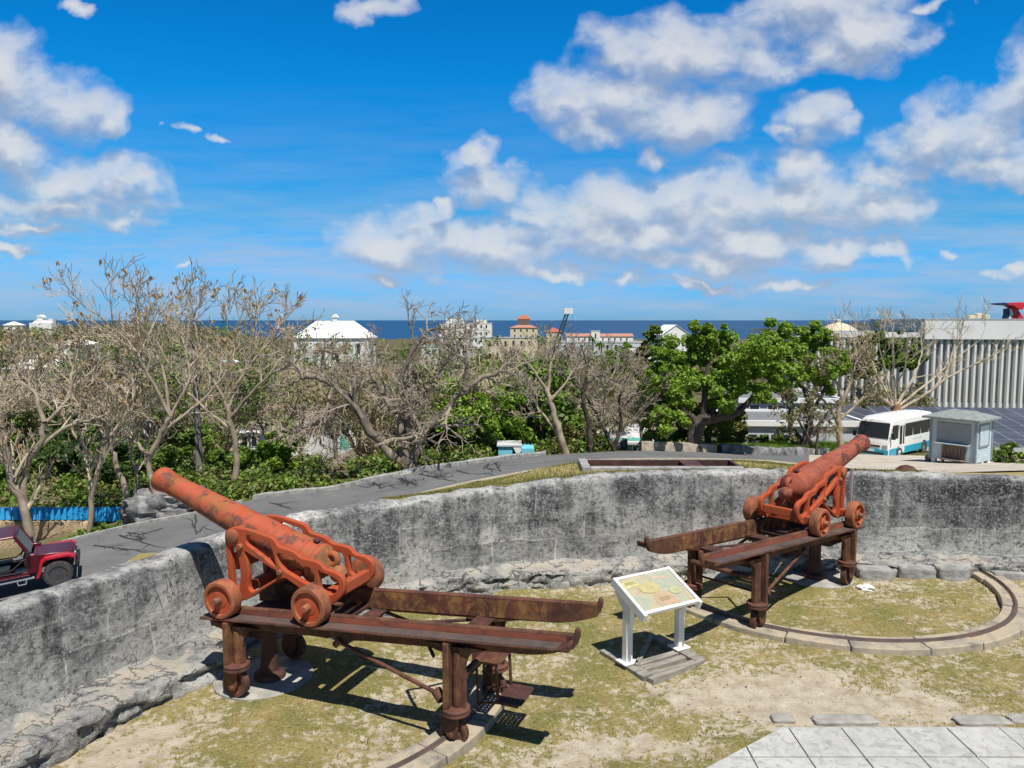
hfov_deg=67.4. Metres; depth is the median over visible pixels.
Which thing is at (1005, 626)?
curved rail
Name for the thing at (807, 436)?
bare tree
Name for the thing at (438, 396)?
slope tree
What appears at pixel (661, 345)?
distant tree
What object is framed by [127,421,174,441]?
slope tree
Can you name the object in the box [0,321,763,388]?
distant woodland
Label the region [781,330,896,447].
thin tree
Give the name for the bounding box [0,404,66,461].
slope tree
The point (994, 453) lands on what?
leafy bush
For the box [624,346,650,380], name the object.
distant tree
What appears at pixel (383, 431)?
slope tree
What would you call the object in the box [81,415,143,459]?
slope tree
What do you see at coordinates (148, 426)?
thicket tree
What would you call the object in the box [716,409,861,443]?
grey block
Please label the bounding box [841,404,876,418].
solar roof
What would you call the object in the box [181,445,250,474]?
leafy bush
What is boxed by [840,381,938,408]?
slope tree
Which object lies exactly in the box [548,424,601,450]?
leafy bush
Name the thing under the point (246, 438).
window
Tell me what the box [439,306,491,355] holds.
white hotel
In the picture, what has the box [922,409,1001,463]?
wooden hut
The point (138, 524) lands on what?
road kerb
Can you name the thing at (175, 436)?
slope tree
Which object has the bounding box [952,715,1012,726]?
kerb stone
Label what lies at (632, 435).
teal building
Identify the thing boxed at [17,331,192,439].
thicket tree
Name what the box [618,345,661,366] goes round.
white long roof
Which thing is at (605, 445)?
leafy bush
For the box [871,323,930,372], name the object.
distant tree
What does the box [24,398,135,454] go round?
slope tree
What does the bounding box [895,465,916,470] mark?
iron cap
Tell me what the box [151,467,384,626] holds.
cannon
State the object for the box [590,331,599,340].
white box building
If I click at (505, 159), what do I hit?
sky
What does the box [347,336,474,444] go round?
thicket tree
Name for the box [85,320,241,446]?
thicket tree
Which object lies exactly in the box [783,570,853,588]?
pivot slab
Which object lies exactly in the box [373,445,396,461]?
leafy bush
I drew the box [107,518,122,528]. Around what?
leafy bush
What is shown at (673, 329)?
white gabled building
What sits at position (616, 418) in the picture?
thicket tree
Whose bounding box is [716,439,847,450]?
bank grass
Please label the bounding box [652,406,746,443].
leafy bush
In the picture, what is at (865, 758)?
paving bed
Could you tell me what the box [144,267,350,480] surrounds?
bare tree
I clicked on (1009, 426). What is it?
solar roof
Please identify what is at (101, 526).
leafy bush
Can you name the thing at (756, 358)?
green tree
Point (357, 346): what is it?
window
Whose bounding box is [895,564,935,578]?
loose stone
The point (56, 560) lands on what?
off road car
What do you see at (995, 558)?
loose stone
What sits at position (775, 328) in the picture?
headland
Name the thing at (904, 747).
paving
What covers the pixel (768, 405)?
window
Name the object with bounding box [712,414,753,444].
leafy bush
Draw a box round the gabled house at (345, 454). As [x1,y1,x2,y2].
[334,452,356,463]
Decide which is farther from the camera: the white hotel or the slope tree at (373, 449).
the white hotel
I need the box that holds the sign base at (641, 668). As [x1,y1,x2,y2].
[600,633,704,684]
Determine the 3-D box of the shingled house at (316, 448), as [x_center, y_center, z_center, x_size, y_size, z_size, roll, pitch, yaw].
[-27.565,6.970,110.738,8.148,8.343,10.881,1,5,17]
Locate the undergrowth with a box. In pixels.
[0,435,724,516]
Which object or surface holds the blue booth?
on the hillside
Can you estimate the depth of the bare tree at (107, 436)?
25.66 m
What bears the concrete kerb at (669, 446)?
on the road
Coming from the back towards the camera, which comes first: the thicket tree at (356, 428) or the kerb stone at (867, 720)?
the thicket tree at (356, 428)
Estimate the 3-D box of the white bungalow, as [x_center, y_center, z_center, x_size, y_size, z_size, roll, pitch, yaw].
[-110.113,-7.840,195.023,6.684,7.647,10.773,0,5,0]
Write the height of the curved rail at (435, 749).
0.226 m
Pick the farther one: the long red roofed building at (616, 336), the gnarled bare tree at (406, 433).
the long red roofed building at (616, 336)
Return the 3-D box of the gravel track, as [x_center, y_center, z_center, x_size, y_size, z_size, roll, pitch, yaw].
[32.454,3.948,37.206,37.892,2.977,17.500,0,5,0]
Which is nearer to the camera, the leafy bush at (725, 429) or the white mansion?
the leafy bush at (725, 429)
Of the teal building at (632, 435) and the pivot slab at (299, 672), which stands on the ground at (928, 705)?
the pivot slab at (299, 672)
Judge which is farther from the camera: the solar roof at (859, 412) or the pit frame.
the solar roof at (859, 412)
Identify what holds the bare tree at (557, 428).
on the hillside
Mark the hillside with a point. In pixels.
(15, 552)
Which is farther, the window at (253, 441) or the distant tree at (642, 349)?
the distant tree at (642, 349)
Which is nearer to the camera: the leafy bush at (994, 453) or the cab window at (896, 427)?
the leafy bush at (994, 453)
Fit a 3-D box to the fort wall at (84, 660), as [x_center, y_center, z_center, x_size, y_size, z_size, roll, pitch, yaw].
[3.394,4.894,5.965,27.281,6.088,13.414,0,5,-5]
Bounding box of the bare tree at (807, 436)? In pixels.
[767,377,851,454]
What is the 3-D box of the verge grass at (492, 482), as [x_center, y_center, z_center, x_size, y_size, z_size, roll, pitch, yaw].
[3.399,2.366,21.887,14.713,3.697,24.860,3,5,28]
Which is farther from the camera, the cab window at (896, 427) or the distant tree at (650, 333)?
the distant tree at (650, 333)
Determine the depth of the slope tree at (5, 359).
44.63 m
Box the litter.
[854,584,874,590]
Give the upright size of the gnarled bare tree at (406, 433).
7.812 m
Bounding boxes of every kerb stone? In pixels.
[769,713,795,723]
[811,714,879,726]
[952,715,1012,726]
[1006,714,1023,723]
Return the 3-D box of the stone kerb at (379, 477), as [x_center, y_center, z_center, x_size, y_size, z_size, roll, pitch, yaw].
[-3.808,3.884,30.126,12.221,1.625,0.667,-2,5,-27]
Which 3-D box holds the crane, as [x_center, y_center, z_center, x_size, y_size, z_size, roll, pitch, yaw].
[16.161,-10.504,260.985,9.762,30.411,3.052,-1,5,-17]
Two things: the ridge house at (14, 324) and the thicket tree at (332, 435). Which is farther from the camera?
the ridge house at (14, 324)
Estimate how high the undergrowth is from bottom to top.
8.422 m
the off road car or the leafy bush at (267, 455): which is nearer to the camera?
the off road car
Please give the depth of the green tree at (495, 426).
35.89 m
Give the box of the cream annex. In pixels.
[545,328,561,347]
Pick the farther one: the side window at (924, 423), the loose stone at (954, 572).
the side window at (924, 423)
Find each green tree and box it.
[411,424,474,458]
[427,375,542,456]
[499,380,584,445]
[629,320,797,451]
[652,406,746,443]
[746,317,852,445]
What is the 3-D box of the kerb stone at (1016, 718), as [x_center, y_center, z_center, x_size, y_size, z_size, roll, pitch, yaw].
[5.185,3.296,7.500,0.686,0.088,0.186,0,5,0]
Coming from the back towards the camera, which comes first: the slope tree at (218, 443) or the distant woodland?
the distant woodland
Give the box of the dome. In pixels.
[826,319,857,330]
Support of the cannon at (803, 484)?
on the gun platform at (789, 538)
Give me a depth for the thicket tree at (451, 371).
58.53 m
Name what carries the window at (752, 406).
in the grey upper block at (743, 398)
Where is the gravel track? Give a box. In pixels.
[809,454,1023,471]
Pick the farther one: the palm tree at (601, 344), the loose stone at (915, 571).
the palm tree at (601, 344)
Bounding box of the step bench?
[939,458,965,463]
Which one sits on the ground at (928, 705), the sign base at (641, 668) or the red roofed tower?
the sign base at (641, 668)
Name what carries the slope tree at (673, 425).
on the hillside
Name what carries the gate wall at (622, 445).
on the hillside
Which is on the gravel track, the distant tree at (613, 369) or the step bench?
the step bench
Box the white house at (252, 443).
[237,421,269,449]
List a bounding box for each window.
[241,436,247,446]
[251,436,256,446]
[356,343,360,353]
[749,404,759,408]
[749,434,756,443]
[767,404,777,408]
[893,425,898,439]
[905,422,912,436]
[913,421,920,434]
[921,419,928,432]
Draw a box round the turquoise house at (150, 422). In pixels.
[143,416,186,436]
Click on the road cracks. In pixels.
(379, 485)
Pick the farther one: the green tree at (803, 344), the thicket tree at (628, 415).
the thicket tree at (628, 415)
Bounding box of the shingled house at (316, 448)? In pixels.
[274,407,357,458]
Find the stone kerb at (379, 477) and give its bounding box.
[252,451,545,499]
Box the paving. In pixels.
[707,727,1023,767]
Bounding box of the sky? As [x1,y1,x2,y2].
[0,0,1023,319]
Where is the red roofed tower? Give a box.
[510,314,537,353]
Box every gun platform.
[199,581,603,741]
[637,511,865,628]
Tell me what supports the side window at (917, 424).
in the minibus
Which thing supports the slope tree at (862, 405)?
on the hillside
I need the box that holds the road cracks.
[94,461,505,551]
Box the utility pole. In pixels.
[192,343,238,477]
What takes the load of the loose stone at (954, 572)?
on the ground at (928, 705)
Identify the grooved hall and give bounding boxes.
[869,313,1023,407]
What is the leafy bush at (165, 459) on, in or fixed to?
on the hillside
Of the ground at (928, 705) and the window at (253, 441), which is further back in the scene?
the window at (253, 441)
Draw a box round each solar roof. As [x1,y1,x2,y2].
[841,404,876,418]
[867,406,1023,452]
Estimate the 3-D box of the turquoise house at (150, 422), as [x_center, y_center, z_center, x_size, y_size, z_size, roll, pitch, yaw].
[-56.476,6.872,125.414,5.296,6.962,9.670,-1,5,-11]
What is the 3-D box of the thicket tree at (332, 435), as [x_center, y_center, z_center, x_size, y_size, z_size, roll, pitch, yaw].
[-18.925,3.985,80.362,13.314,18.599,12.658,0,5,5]
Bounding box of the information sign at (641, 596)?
[611,566,702,666]
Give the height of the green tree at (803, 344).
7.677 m
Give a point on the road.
(173, 533)
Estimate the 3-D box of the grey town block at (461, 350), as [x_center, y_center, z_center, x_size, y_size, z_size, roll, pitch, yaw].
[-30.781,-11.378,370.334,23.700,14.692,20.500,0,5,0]
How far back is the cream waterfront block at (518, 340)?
479.61 m
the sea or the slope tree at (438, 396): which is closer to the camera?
the slope tree at (438, 396)
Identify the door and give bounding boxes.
[898,423,904,452]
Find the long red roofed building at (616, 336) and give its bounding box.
[565,333,633,340]
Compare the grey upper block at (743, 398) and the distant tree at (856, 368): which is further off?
the distant tree at (856, 368)
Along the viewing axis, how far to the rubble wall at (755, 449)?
40.49 m
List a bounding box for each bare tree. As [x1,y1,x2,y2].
[0,326,157,541]
[18,323,174,532]
[28,252,264,493]
[55,286,181,498]
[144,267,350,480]
[258,289,552,472]
[493,320,614,453]
[540,321,646,452]
[563,332,678,450]
[599,378,671,440]
[767,377,851,454]
[823,291,1023,410]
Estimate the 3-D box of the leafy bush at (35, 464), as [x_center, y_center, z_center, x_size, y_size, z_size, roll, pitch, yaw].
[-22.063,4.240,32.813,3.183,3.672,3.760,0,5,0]
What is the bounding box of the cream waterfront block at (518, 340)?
[483,337,535,361]
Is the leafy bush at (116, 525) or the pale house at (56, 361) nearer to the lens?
the leafy bush at (116, 525)
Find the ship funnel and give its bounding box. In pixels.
[990,302,1023,318]
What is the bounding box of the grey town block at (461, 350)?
[422,344,473,367]
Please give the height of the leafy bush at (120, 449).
4.072 m
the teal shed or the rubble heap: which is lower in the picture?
the rubble heap
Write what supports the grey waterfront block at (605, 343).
on the hillside
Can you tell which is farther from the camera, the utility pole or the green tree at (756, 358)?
the green tree at (756, 358)
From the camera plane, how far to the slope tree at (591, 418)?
52.00 m
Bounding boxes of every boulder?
[119,487,178,524]
[150,485,209,516]
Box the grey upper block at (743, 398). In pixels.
[725,389,839,410]
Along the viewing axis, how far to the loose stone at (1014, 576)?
11.48 m
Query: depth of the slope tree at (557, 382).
38.98 m
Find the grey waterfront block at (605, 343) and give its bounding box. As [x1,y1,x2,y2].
[556,341,641,367]
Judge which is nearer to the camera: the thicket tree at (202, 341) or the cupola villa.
the thicket tree at (202, 341)
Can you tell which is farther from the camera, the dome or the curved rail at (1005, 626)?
the dome
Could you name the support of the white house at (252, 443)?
on the hillside
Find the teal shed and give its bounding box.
[340,413,348,449]
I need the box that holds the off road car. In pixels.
[0,525,79,585]
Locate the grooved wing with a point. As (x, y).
(906, 377)
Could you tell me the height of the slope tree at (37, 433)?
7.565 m
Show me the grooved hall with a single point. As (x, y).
(994, 384)
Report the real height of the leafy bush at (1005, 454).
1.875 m
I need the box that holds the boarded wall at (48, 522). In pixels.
[0,507,121,551]
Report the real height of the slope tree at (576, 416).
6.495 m
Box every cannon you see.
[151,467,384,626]
[743,434,870,537]
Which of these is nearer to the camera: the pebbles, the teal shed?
the pebbles
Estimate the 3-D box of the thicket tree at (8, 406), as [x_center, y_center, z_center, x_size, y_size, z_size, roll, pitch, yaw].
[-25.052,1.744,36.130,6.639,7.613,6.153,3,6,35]
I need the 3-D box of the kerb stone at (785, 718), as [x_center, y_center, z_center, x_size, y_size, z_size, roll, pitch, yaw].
[2.650,3.294,7.519,0.230,0.090,0.145,0,5,0]
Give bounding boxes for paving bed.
[754,727,1007,767]
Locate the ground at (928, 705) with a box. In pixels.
[51,553,1023,767]
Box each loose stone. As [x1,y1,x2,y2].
[551,582,569,588]
[855,564,893,580]
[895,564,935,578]
[933,562,969,581]
[974,555,999,560]
[989,570,1023,580]
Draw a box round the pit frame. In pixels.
[578,458,743,470]
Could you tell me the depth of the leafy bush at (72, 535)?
25.11 m
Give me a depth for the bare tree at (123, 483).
26.84 m
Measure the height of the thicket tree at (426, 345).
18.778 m
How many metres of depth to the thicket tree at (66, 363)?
52.78 m
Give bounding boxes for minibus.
[853,409,930,455]
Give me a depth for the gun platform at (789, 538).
10.15 m
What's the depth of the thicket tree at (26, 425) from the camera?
43.89 m
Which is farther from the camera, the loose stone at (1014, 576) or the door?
the door
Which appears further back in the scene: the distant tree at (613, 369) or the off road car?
the distant tree at (613, 369)
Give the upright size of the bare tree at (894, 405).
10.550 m
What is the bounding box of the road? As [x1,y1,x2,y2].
[0,451,808,601]
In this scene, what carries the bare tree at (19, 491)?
on the hillside
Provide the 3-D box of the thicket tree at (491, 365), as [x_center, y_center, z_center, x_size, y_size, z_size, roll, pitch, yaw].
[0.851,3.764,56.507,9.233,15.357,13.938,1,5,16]
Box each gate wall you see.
[617,438,627,450]
[633,440,645,450]
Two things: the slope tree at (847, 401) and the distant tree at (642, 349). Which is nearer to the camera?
the slope tree at (847, 401)
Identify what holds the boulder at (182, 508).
on the hillside
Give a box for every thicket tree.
[0,320,139,438]
[0,334,72,456]
[0,339,55,424]
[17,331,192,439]
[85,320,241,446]
[91,323,225,435]
[137,317,305,451]
[184,334,306,427]
[202,335,350,441]
[222,325,365,454]
[272,328,435,457]
[272,335,388,459]
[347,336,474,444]
[363,339,478,423]
[378,324,528,446]
[405,340,547,411]
[425,332,536,399]
[455,332,592,400]
[472,329,622,442]
[529,348,672,444]
[569,341,672,432]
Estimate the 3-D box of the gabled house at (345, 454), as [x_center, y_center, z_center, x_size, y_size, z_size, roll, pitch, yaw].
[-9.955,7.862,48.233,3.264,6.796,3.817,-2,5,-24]
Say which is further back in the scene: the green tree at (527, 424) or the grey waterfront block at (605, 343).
the grey waterfront block at (605, 343)
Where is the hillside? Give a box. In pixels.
[0,331,1023,560]
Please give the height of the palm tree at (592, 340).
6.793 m
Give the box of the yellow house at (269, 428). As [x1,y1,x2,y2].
[227,403,270,449]
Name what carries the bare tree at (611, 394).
on the hillside
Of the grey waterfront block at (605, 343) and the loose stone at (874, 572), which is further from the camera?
the grey waterfront block at (605, 343)
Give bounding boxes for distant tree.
[600,358,624,385]
[604,341,636,378]
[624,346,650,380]
[640,324,662,368]
[658,337,676,360]
[837,332,877,379]
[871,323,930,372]
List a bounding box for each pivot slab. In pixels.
[213,655,312,700]
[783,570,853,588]
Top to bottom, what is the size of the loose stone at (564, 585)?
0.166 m
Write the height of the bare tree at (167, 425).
9.395 m
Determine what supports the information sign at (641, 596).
on the sign base at (641, 668)
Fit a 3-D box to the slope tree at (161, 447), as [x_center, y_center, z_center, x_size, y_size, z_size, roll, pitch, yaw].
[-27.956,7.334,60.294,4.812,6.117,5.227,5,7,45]
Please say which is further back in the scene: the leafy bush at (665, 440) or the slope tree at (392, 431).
the slope tree at (392, 431)
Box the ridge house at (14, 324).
[3,322,24,333]
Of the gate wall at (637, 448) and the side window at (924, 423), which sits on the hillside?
the gate wall at (637, 448)
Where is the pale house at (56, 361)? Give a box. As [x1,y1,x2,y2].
[5,358,71,391]
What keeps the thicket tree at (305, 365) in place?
on the hillside
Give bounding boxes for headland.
[751,322,869,331]
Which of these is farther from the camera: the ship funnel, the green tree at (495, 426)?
the ship funnel
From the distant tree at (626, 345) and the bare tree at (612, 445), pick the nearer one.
the bare tree at (612, 445)
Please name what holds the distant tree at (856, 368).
on the hillside
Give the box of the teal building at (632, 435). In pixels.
[581,422,653,450]
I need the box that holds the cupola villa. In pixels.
[29,315,58,333]
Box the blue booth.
[497,440,533,455]
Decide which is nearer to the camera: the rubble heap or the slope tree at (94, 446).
the rubble heap
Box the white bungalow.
[55,339,99,366]
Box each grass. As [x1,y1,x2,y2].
[376,458,927,499]
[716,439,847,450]
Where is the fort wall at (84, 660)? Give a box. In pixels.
[0,468,1023,767]
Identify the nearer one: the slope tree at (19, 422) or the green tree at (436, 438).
the green tree at (436, 438)
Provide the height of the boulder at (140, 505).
1.606 m
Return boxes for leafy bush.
[0,447,42,487]
[18,435,93,486]
[58,529,81,540]
[66,440,146,491]
[77,522,107,535]
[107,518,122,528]
[115,423,216,474]
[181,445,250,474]
[230,428,322,476]
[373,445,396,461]
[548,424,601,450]
[599,434,617,449]
[660,433,685,441]
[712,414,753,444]
[754,432,797,442]
[990,447,998,460]
[993,441,1023,463]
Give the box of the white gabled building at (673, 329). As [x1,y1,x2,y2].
[651,325,689,352]
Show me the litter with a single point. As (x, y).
(866, 587)
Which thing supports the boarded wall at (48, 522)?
on the hillside
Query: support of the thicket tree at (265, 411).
on the hillside
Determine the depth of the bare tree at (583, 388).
34.69 m
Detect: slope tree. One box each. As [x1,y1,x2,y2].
[0,338,49,423]
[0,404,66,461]
[7,417,67,454]
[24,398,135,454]
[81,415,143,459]
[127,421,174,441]
[145,438,181,463]
[148,421,215,464]
[176,441,240,463]
[349,423,392,461]
[352,416,396,456]
[361,405,389,430]
[380,427,396,447]
[410,367,526,438]
[490,354,585,446]
[529,392,594,445]
[570,408,606,433]
[632,405,715,440]
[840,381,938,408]
[845,396,853,403]
[852,401,876,408]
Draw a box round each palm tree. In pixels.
[586,336,599,355]
[594,341,605,357]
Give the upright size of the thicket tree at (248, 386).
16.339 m
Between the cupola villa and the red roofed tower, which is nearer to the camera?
the cupola villa
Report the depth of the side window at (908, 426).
46.03 m
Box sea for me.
[0,320,869,339]
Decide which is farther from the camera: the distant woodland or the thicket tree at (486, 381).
the distant woodland
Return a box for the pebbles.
[72,584,1012,767]
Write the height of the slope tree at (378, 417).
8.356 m
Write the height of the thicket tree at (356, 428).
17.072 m
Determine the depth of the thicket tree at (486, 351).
82.27 m
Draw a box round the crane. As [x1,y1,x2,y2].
[551,308,572,352]
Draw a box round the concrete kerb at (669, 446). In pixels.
[640,441,716,452]
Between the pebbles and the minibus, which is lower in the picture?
the pebbles
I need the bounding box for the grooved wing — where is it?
[773,330,922,406]
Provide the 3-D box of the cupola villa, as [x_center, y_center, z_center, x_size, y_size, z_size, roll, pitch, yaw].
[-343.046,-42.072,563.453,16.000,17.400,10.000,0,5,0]
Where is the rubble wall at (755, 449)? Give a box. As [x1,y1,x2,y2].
[719,444,829,455]
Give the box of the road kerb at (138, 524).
[61,499,243,540]
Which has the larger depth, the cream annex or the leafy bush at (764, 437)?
the cream annex
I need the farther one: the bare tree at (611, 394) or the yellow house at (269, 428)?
the yellow house at (269, 428)
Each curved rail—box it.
[366,683,508,767]
[686,569,1023,655]
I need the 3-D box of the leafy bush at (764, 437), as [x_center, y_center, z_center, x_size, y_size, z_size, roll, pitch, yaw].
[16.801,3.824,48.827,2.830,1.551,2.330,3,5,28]
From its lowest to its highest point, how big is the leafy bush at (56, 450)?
4.003 m
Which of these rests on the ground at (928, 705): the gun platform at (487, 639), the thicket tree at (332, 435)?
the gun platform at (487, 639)
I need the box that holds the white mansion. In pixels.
[294,314,376,382]
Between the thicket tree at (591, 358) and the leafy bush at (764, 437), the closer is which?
the leafy bush at (764, 437)
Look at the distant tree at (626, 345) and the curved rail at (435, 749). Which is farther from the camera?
the distant tree at (626, 345)

